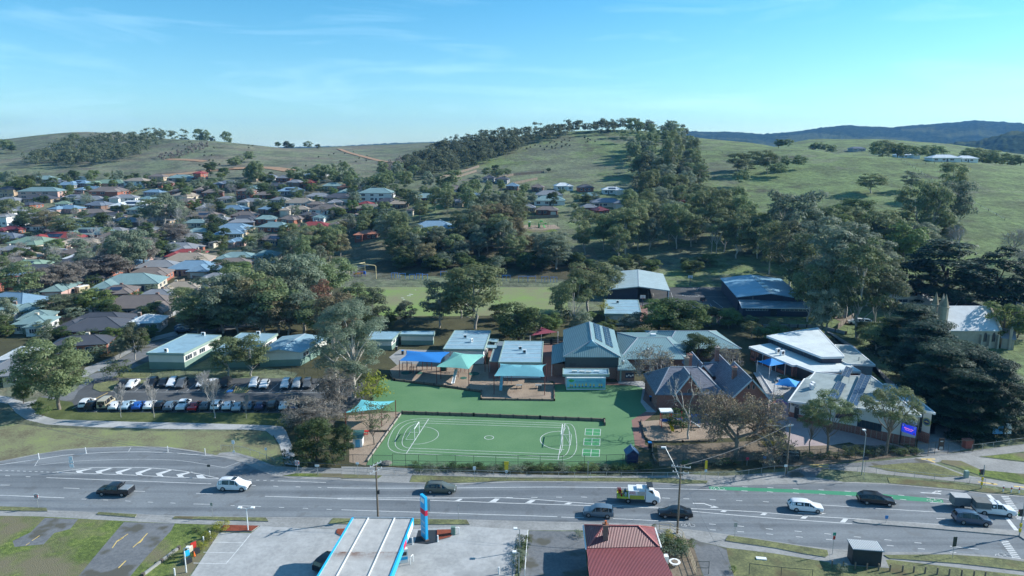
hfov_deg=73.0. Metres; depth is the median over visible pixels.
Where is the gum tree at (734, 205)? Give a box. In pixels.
[726,199,749,213]
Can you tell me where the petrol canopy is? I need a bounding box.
[317,517,413,575]
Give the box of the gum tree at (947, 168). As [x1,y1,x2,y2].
[938,162,970,189]
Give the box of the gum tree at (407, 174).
[396,171,414,188]
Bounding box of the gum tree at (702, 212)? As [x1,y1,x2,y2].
[687,207,711,242]
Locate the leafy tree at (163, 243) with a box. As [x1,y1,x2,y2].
[154,240,168,251]
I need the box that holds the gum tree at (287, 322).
[262,296,304,335]
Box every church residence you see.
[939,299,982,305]
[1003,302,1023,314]
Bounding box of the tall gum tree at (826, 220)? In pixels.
[792,216,842,270]
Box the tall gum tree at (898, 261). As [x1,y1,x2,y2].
[880,253,909,290]
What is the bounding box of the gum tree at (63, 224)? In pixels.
[47,214,83,231]
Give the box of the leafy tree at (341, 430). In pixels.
[330,424,357,459]
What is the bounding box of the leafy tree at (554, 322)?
[538,312,562,333]
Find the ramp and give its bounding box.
[753,372,772,392]
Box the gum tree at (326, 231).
[317,226,344,257]
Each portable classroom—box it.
[146,332,221,369]
[213,331,277,367]
[259,333,326,366]
[369,331,400,349]
[443,330,490,363]
[498,340,543,377]
[604,299,640,324]
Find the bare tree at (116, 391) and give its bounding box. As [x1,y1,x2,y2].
[112,383,125,415]
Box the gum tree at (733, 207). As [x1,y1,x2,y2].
[719,206,745,213]
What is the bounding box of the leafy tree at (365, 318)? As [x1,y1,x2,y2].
[350,312,385,337]
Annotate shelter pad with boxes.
[830,551,888,567]
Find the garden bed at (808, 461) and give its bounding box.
[762,444,917,466]
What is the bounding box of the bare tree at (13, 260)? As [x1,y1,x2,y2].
[7,256,16,265]
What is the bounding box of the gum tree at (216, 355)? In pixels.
[208,335,241,375]
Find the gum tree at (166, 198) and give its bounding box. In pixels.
[143,192,184,224]
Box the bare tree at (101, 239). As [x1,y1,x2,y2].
[94,235,104,243]
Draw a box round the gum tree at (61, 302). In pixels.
[49,293,72,311]
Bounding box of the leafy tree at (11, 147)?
[6,145,15,150]
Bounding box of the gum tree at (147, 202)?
[135,198,164,216]
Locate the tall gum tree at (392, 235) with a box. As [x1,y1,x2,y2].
[389,222,410,247]
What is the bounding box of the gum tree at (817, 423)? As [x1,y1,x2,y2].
[796,405,828,452]
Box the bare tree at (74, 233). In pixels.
[63,231,78,238]
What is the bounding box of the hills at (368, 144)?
[278,140,464,147]
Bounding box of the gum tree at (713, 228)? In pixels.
[706,218,727,252]
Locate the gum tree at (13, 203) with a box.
[0,198,23,213]
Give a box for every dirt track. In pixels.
[440,165,478,176]
[455,169,476,176]
[496,171,543,177]
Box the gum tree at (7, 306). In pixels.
[0,297,18,327]
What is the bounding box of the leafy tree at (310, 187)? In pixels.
[305,183,316,190]
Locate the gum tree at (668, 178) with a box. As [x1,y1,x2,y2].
[658,174,675,193]
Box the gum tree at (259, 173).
[250,161,264,182]
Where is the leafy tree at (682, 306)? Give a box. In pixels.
[658,297,704,329]
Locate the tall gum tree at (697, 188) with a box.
[684,183,708,202]
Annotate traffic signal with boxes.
[979,465,984,488]
[1018,506,1023,535]
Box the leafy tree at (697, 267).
[688,260,704,272]
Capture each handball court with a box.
[582,449,598,456]
[584,438,599,445]
[585,429,599,435]
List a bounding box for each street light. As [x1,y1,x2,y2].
[183,546,190,572]
[237,506,254,529]
[513,527,519,548]
[513,550,519,572]
[861,429,865,474]
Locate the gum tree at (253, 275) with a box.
[216,265,266,325]
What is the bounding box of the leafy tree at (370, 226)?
[365,219,373,229]
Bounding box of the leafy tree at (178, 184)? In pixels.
[174,182,183,188]
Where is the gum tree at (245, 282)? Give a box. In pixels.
[233,275,280,331]
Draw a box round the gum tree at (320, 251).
[312,245,326,258]
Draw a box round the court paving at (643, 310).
[640,305,647,320]
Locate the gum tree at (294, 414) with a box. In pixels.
[277,395,324,427]
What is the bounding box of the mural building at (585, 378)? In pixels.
[563,368,609,389]
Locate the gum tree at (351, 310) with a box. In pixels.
[308,299,389,397]
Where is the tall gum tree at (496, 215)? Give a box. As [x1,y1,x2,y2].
[487,213,505,249]
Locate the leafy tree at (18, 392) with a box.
[10,380,33,403]
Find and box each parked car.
[77,398,95,407]
[83,400,97,409]
[96,396,115,408]
[107,401,122,409]
[116,379,128,388]
[118,400,135,409]
[124,379,139,388]
[131,401,145,410]
[142,400,156,409]
[145,376,158,387]
[153,400,167,409]
[157,377,168,386]
[162,400,178,410]
[166,376,178,387]
[174,324,188,328]
[174,326,190,332]
[174,377,188,388]
[175,398,191,410]
[187,401,201,410]
[199,401,211,410]
[210,399,223,409]
[220,376,230,387]
[222,401,234,410]
[231,401,243,411]
[243,401,254,410]
[248,376,259,387]
[254,401,265,410]
[259,379,269,388]
[267,399,278,410]
[278,401,289,410]
[280,377,291,388]
[291,377,302,388]
[302,377,312,388]
[312,551,330,571]
[847,318,864,323]
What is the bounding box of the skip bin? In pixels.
[961,438,973,448]
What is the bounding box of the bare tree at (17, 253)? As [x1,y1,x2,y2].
[8,250,28,255]
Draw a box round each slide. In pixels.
[451,368,458,383]
[499,376,503,390]
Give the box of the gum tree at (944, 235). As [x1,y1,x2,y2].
[938,220,965,247]
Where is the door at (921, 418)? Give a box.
[918,414,922,432]
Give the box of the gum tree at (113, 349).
[107,337,131,357]
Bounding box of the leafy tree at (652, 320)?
[639,298,681,329]
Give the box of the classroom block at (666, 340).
[617,330,741,370]
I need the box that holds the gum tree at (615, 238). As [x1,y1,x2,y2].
[607,226,630,257]
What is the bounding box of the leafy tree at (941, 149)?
[928,146,950,153]
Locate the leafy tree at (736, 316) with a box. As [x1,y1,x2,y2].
[717,309,742,328]
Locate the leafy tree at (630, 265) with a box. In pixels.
[623,258,633,266]
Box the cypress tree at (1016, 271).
[1005,258,1023,304]
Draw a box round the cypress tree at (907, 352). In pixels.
[876,319,963,384]
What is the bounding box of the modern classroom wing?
[749,327,875,379]
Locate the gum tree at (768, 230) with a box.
[752,219,791,274]
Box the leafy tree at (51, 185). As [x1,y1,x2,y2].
[46,183,57,187]
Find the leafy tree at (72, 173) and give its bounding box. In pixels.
[68,170,79,179]
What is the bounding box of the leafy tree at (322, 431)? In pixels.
[292,417,332,460]
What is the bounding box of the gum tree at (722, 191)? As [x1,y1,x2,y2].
[707,187,732,230]
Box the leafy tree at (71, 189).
[64,186,73,191]
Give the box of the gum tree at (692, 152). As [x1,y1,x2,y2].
[686,148,701,159]
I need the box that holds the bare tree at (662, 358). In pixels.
[620,342,679,383]
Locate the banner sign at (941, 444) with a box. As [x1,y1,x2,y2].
[938,438,944,449]
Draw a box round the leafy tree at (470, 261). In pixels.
[459,258,475,269]
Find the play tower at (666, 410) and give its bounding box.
[659,408,699,430]
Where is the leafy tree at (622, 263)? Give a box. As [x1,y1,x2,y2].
[611,259,630,269]
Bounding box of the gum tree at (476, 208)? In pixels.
[467,205,492,227]
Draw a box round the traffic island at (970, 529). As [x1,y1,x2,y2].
[854,519,1023,538]
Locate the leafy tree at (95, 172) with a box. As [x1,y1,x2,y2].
[89,170,99,180]
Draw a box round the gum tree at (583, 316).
[569,309,592,326]
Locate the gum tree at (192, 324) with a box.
[179,312,210,332]
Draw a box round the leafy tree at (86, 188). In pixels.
[83,186,91,192]
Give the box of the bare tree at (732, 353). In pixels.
[709,345,743,365]
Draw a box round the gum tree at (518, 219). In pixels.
[513,217,524,228]
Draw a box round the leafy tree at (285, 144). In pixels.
[282,141,290,147]
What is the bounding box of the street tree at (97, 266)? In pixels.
[71,253,135,274]
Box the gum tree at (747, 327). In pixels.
[740,321,763,336]
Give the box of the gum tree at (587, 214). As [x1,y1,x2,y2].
[568,209,600,247]
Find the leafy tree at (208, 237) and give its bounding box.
[202,231,215,242]
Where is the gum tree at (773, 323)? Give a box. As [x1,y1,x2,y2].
[762,320,790,333]
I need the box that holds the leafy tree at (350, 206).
[346,200,358,212]
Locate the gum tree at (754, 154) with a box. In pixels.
[740,151,763,165]
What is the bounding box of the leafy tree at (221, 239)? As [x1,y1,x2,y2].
[212,235,228,248]
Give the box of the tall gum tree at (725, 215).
[710,207,739,251]
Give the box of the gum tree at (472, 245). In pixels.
[460,239,477,254]
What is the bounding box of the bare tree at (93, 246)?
[85,243,98,253]
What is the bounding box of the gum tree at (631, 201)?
[622,199,640,209]
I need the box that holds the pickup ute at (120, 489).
[96,481,135,496]
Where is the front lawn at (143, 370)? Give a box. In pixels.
[112,362,150,377]
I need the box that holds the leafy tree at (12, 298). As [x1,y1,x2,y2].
[0,297,16,302]
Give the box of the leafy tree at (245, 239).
[241,236,255,245]
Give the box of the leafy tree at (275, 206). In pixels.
[267,202,281,213]
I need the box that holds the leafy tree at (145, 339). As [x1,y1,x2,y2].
[137,331,150,345]
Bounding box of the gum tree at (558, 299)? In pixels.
[547,282,574,313]
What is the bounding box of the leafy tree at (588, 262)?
[584,259,595,267]
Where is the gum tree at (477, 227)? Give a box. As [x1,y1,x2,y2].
[467,224,489,252]
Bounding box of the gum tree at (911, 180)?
[900,170,922,187]
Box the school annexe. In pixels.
[883,383,935,442]
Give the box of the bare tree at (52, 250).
[46,246,64,256]
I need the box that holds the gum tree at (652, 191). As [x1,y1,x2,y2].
[637,190,654,197]
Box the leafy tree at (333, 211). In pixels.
[326,208,338,217]
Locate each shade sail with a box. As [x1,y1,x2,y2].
[345,399,395,425]
[399,350,448,376]
[436,352,483,383]
[494,363,546,394]
[531,327,554,340]
[756,358,785,375]
[773,378,800,395]
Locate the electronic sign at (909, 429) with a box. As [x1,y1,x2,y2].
[899,420,917,447]
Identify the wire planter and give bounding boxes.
[669,558,680,565]
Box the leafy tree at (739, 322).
[731,315,744,326]
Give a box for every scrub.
[158,140,431,170]
[171,136,595,165]
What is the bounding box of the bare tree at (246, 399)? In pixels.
[243,394,249,417]
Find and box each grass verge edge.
[172,518,267,521]
[299,476,378,478]
[328,523,469,524]
[467,481,707,483]
[725,540,826,557]
[943,463,1021,483]
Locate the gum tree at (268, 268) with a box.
[253,256,302,296]
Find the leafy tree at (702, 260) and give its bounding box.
[693,256,708,264]
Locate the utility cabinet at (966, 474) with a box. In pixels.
[963,470,969,477]
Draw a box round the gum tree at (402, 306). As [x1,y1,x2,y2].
[393,300,417,323]
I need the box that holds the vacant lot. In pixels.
[0,516,218,575]
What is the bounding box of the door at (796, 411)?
[794,407,798,418]
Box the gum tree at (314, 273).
[274,252,326,296]
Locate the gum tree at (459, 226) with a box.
[457,222,467,238]
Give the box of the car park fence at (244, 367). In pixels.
[140,367,317,375]
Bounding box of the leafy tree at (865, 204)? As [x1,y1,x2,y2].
[836,197,877,220]
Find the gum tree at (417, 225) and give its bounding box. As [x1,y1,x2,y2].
[411,223,422,230]
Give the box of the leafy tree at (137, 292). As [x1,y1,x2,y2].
[128,291,143,294]
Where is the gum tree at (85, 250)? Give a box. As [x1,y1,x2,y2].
[72,248,94,256]
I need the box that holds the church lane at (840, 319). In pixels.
[835,310,853,323]
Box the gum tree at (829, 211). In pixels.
[802,206,841,229]
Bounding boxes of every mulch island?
[222,525,257,530]
[336,528,344,534]
[437,529,452,539]
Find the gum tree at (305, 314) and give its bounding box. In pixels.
[292,299,324,334]
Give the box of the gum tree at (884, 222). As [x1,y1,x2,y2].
[867,210,918,240]
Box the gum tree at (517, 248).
[504,234,529,262]
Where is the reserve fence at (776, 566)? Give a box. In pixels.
[749,563,812,575]
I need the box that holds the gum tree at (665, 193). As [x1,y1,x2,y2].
[654,189,674,201]
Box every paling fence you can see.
[59,317,72,322]
[513,177,536,183]
[527,214,558,218]
[837,313,853,328]
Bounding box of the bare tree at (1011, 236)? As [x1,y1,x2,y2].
[998,226,1023,258]
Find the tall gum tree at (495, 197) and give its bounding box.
[486,193,506,204]
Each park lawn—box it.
[31,397,293,426]
[527,229,556,231]
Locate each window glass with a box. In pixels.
[105,483,123,489]
[992,504,1004,509]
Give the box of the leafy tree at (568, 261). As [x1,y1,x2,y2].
[562,258,573,264]
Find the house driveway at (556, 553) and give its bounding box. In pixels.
[520,531,586,575]
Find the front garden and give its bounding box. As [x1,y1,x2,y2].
[656,533,701,575]
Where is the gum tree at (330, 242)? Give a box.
[317,235,339,261]
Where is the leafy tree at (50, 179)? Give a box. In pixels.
[46,177,57,183]
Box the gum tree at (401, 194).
[397,189,414,206]
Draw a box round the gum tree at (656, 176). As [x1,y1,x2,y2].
[646,169,660,184]
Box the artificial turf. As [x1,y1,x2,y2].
[367,378,646,465]
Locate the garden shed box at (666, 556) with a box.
[664,554,668,563]
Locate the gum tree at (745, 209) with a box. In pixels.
[730,207,751,250]
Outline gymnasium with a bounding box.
[720,274,810,316]
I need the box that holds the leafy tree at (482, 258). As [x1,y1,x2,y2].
[478,256,486,262]
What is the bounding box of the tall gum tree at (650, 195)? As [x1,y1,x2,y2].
[638,187,659,203]
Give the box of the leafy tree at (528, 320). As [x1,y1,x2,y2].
[496,301,547,340]
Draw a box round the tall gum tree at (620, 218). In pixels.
[608,207,644,253]
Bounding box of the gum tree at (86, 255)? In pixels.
[71,252,95,263]
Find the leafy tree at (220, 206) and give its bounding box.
[216,204,225,213]
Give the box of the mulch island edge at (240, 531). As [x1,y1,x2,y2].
[222,526,258,531]
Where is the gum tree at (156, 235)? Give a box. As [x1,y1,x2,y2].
[149,230,168,241]
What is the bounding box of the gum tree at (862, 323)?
[852,321,872,339]
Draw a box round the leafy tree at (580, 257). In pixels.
[569,252,585,267]
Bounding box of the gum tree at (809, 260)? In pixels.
[798,254,824,309]
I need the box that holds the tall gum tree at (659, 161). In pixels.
[651,156,667,175]
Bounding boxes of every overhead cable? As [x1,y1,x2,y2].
[39,426,367,465]
[378,468,683,478]
[387,461,689,471]
[673,428,781,467]
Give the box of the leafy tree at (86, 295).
[73,287,117,310]
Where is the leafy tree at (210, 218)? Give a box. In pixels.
[205,214,221,223]
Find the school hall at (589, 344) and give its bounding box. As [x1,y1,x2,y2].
[551,321,634,380]
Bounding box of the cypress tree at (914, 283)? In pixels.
[899,253,944,303]
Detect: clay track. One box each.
[164,167,295,175]
[165,158,207,161]
[339,149,392,161]
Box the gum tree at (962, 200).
[934,180,980,223]
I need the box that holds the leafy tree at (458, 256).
[454,252,470,265]
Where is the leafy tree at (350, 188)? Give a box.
[346,184,357,194]
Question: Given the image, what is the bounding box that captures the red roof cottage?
[582,520,672,575]
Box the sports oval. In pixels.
[344,287,567,315]
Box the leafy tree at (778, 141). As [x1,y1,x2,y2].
[774,139,783,147]
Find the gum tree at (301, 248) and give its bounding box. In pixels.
[290,234,315,266]
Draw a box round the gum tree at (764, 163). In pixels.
[758,150,780,173]
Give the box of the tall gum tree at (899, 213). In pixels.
[897,204,917,220]
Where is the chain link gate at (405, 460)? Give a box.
[392,454,418,465]
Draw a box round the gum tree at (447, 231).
[436,227,449,238]
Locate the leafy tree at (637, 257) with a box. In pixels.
[631,254,646,268]
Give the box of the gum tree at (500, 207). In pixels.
[484,203,513,218]
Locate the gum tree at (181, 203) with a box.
[169,200,187,221]
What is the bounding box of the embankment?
[356,260,607,278]
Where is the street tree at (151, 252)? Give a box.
[131,236,160,262]
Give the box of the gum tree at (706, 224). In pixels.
[700,216,722,253]
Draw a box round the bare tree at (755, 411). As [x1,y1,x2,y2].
[681,386,801,466]
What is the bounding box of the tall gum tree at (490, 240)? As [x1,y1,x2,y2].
[483,224,495,250]
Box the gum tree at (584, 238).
[571,220,594,254]
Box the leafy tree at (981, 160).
[977,150,995,162]
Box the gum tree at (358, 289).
[335,281,374,305]
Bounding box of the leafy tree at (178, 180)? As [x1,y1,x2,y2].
[175,178,186,186]
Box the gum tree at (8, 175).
[0,170,17,182]
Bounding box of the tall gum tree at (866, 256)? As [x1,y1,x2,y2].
[833,236,894,337]
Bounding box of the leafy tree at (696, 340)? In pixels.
[681,332,719,358]
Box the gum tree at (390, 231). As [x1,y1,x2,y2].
[386,227,402,238]
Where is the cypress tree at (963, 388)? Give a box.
[925,368,1017,446]
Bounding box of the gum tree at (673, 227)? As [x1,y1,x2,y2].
[662,202,694,248]
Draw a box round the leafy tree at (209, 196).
[204,194,214,199]
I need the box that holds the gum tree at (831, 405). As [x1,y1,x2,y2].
[799,388,863,452]
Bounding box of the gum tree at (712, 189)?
[702,186,717,200]
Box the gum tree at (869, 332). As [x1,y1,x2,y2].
[856,322,893,353]
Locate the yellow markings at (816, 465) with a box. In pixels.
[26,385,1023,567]
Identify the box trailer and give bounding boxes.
[949,492,971,508]
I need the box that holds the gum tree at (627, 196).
[619,189,637,207]
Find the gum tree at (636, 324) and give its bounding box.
[618,311,644,329]
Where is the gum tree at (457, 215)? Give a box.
[449,210,463,225]
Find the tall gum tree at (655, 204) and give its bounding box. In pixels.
[648,202,664,239]
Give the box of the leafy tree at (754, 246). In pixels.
[747,235,759,248]
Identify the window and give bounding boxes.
[29,329,36,333]
[185,353,191,360]
[199,346,204,353]
[746,309,767,310]
[751,350,754,358]
[756,352,764,364]
[777,364,784,370]
[781,309,806,310]
[786,365,791,375]
[835,411,852,420]
[857,419,881,431]
[897,299,907,302]
[983,332,987,341]
[991,332,995,341]
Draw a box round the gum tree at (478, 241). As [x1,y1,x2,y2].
[466,232,489,256]
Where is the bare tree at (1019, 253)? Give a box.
[1005,246,1023,260]
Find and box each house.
[0,186,21,196]
[0,196,22,204]
[0,213,16,226]
[0,225,26,233]
[0,231,26,242]
[0,244,30,255]
[0,256,33,264]
[0,275,18,291]
[0,292,53,303]
[0,301,20,322]
[0,346,49,365]
[0,356,31,387]
[2,250,46,258]
[5,236,56,246]
[9,264,52,272]
[10,258,54,267]
[11,312,60,336]
[12,206,30,213]
[15,279,82,297]
[15,309,59,320]
[16,187,67,198]
[17,303,46,317]
[20,201,44,208]
[23,194,59,202]
[23,222,47,230]
[28,247,66,257]
[33,175,59,182]
[36,227,60,233]
[36,231,87,238]
[49,204,86,213]
[52,332,117,356]
[53,256,102,264]
[55,201,72,206]
[57,182,78,188]
[58,247,91,257]
[59,316,133,337]
[60,194,84,201]
[62,237,101,247]
[63,271,114,285]
[64,226,114,237]
[71,180,89,186]
[74,185,98,193]
[75,196,104,203]
[75,297,97,313]
[76,209,116,217]
[77,265,122,275]
[82,213,114,226]
[84,201,114,208]
[85,179,123,186]
[87,186,129,196]
[89,273,167,290]
[91,292,181,318]
[95,230,128,238]
[101,283,140,297]
[106,211,126,217]
[106,216,144,226]
[107,259,148,272]
[108,194,139,203]
[109,200,150,211]
[111,227,127,231]
[123,178,150,187]
[125,206,142,213]
[125,226,160,234]
[129,312,169,335]
[130,266,174,280]
[133,259,179,269]
[138,196,156,202]
[140,287,175,295]
[143,189,168,195]
[144,215,177,225]
[147,174,168,182]
[156,181,174,187]
[159,241,205,254]
[163,280,200,296]
[164,247,208,257]
[166,233,202,242]
[166,251,216,261]
[167,174,193,181]
[168,260,214,277]
[169,187,193,195]
[171,192,200,199]
[179,198,201,207]
[183,218,206,227]
[186,211,225,219]
[187,228,207,233]
[192,171,207,179]
[193,186,219,195]
[195,203,218,211]
[199,272,225,287]
[200,240,218,248]
[202,189,224,200]
[204,216,229,223]
[213,180,237,188]
[214,229,246,238]
[214,252,255,261]
[215,257,254,267]
[216,196,236,202]
[217,204,249,213]
[218,223,256,234]
[227,218,255,225]
[227,237,245,248]
[229,211,260,217]
[229,214,256,222]
[236,188,258,198]
[236,198,267,206]
[252,250,282,262]
[254,191,277,198]
[255,215,277,223]
[256,234,279,245]
[257,222,293,231]
[258,205,284,214]
[267,182,286,189]
[270,197,290,202]
[276,175,290,181]
[278,186,304,196]
[278,205,309,216]
[279,214,298,223]
[281,215,305,222]
[284,197,315,206]
[286,179,302,188]
[298,212,318,220]
[298,220,329,227]
[303,180,317,189]
[305,192,329,200]
[306,201,326,207]
[308,204,341,213]
[312,214,329,221]
[322,182,342,188]
[324,193,353,202]
[327,199,343,205]
[328,218,357,228]
[337,184,348,190]
[337,188,361,193]
[338,205,351,213]
[352,204,378,212]
[354,229,378,242]
[358,188,395,202]
[358,201,375,205]
[376,198,395,203]
[388,200,409,208]
[405,206,424,216]
[415,193,440,203]
[418,219,454,232]
[443,198,464,206]
[482,175,495,182]
[495,176,510,183]
[506,182,519,190]
[524,203,535,213]
[531,184,544,191]
[533,195,565,204]
[535,206,558,214]
[536,190,562,197]
[553,182,572,190]
[576,184,594,191]
[580,204,596,212]
[589,198,622,208]
[589,206,609,214]
[601,186,623,194]
[624,444,639,463]
[847,147,866,151]
[892,152,919,158]
[923,154,961,161]
[958,155,979,162]
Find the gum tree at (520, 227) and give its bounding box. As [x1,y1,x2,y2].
[508,219,525,239]
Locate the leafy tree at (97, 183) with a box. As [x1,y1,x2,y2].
[89,181,102,185]
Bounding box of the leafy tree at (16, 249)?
[9,247,25,251]
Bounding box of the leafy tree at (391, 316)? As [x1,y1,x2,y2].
[382,312,396,323]
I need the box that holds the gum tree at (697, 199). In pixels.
[689,189,712,226]
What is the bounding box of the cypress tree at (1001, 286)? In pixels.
[965,245,1023,308]
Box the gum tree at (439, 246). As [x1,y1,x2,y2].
[428,238,444,253]
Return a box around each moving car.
[217,476,251,491]
[424,480,456,493]
[583,503,613,518]
[657,505,692,519]
[787,498,823,513]
[856,490,895,506]
[951,508,992,526]
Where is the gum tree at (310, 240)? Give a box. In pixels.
[300,235,313,260]
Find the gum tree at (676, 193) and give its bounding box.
[672,184,687,201]
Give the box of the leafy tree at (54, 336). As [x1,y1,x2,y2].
[40,330,58,340]
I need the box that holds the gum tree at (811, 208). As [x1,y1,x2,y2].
[766,189,829,232]
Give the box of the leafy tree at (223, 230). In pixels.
[219,227,231,236]
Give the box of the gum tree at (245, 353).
[226,333,270,375]
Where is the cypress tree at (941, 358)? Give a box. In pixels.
[895,342,982,423]
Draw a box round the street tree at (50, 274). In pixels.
[17,267,64,288]
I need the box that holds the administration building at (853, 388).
[788,366,921,446]
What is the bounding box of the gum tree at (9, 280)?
[0,260,45,291]
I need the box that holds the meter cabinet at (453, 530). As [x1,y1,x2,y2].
[451,526,455,534]
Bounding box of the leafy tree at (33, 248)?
[24,245,42,251]
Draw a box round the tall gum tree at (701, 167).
[692,160,709,185]
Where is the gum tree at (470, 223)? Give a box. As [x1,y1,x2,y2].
[459,211,486,236]
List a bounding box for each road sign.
[68,456,73,470]
[427,499,429,516]
[504,461,508,478]
[705,460,707,477]
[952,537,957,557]
[992,426,1003,440]
[1005,423,1011,439]
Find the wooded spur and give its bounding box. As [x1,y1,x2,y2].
[946,131,1023,153]
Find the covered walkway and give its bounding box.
[486,338,503,368]
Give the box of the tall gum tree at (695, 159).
[691,155,701,166]
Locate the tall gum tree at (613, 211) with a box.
[603,208,624,248]
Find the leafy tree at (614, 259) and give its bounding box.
[607,256,622,264]
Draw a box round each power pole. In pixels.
[369,460,381,516]
[661,446,690,533]
[772,424,792,473]
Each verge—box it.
[0,423,283,466]
[0,506,46,510]
[97,512,136,516]
[173,516,267,520]
[283,473,381,477]
[329,518,468,523]
[410,475,706,483]
[726,535,827,556]
[870,463,962,476]
[885,554,1023,570]
[888,477,1023,494]
[941,460,1023,483]
[980,453,1023,460]
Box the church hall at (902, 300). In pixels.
[874,291,917,305]
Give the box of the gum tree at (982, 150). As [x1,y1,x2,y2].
[969,147,989,158]
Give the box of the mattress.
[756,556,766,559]
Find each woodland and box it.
[0,118,1014,345]
[21,127,189,164]
[400,119,620,173]
[851,209,941,227]
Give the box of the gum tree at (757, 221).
[744,215,777,258]
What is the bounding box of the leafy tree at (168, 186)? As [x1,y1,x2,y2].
[162,184,172,193]
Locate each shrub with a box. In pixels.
[0,233,9,243]
[0,369,9,385]
[6,247,27,256]
[26,400,44,408]
[35,405,51,415]
[38,332,53,339]
[65,195,76,201]
[73,208,88,216]
[78,192,94,202]
[78,210,89,217]
[82,348,107,359]
[84,273,102,286]
[87,344,117,354]
[90,221,102,226]
[100,359,131,379]
[103,216,118,226]
[168,550,180,560]
[184,233,201,243]
[196,540,209,549]
[198,530,216,541]
[210,188,224,199]
[210,519,229,531]
[213,215,226,226]
[216,247,226,254]
[250,234,264,247]
[262,252,274,260]
[278,198,286,205]
[280,444,305,464]
[295,442,316,466]
[322,445,345,465]
[349,371,367,387]
[354,368,393,400]
[383,318,394,328]
[412,462,426,471]
[421,461,436,473]
[429,462,448,471]
[435,251,457,263]
[439,462,454,471]
[449,462,465,471]
[455,463,473,471]
[468,462,482,472]
[476,461,493,471]
[484,463,500,472]
[488,255,504,267]
[494,461,509,471]
[509,463,529,472]
[510,558,524,570]
[511,548,527,560]
[514,534,531,543]
[514,539,530,552]
[519,252,534,263]
[520,461,536,469]
[529,254,540,267]
[531,462,543,470]
[539,461,554,470]
[546,461,562,469]
[548,314,565,323]
[556,460,571,472]
[558,305,575,320]
[565,462,581,472]
[575,462,589,471]
[575,529,583,537]
[582,462,599,471]
[590,463,610,470]
[597,299,613,315]
[601,315,613,323]
[601,461,616,470]
[609,462,629,471]
[619,253,633,262]
[619,462,635,471]
[627,327,651,331]
[629,462,644,469]
[634,261,650,270]
[636,462,652,470]
[650,324,671,329]
[657,533,674,553]
[659,532,678,548]
[662,529,672,538]
[663,413,678,426]
[664,535,687,551]
[666,542,688,558]
[668,407,694,431]
[672,535,696,550]
[679,459,690,465]
[709,458,723,464]
[728,456,740,463]
[728,564,737,571]
[777,374,789,378]
[803,450,814,457]
[815,450,827,458]
[825,450,837,456]
[833,452,844,458]
[833,559,847,573]
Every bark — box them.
[349,432,385,464]
[390,364,553,398]
[524,225,559,229]
[642,414,764,440]
[657,441,785,465]
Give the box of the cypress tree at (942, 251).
[900,238,996,303]
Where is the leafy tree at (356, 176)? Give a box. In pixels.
[351,173,362,182]
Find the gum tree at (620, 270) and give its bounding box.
[598,264,626,282]
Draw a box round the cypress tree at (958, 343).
[897,336,993,392]
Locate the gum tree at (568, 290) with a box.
[553,277,593,320]
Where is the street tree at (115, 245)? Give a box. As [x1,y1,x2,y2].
[101,228,153,272]
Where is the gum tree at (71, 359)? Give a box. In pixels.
[5,336,92,409]
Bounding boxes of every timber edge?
[352,429,387,431]
[366,413,400,461]
[640,419,716,442]
[651,443,656,463]
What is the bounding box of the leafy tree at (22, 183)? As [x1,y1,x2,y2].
[9,176,36,189]
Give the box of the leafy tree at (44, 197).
[37,195,47,202]
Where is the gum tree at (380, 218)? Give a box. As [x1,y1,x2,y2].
[375,213,388,231]
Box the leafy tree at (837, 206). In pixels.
[827,204,851,220]
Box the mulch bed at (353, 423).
[346,412,400,429]
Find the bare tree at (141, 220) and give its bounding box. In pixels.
[135,216,149,225]
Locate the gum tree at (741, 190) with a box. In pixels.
[724,185,750,209]
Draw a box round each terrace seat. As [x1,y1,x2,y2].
[537,339,562,340]
[544,341,562,342]
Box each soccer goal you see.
[405,422,419,439]
[561,424,570,444]
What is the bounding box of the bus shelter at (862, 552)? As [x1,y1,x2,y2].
[847,539,884,566]
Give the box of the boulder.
[381,460,391,465]
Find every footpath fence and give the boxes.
[298,468,671,477]
[685,466,787,477]
[800,466,985,482]
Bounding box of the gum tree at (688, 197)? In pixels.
[683,193,696,221]
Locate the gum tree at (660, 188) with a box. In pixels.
[653,186,667,200]
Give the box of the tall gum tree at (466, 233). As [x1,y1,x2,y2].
[455,223,471,241]
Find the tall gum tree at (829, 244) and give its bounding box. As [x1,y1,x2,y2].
[803,224,872,319]
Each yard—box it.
[283,314,917,474]
[827,330,964,455]
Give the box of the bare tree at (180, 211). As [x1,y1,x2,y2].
[172,206,188,223]
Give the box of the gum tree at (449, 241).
[442,233,464,251]
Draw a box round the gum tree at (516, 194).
[510,190,521,200]
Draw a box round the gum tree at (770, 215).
[758,209,780,218]
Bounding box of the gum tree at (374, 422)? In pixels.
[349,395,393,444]
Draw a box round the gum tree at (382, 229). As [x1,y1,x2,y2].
[373,219,392,245]
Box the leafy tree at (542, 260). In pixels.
[535,257,550,269]
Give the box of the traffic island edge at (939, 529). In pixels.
[853,521,1023,539]
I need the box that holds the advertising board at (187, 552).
[185,550,190,556]
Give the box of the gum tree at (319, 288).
[309,277,333,303]
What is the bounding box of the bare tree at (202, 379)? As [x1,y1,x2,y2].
[195,373,209,390]
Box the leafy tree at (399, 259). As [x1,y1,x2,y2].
[391,256,406,265]
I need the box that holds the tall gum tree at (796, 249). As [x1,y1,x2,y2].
[778,233,831,283]
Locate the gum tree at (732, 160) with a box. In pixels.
[726,153,750,169]
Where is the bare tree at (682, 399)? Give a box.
[663,375,707,438]
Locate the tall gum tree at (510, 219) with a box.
[497,212,513,220]

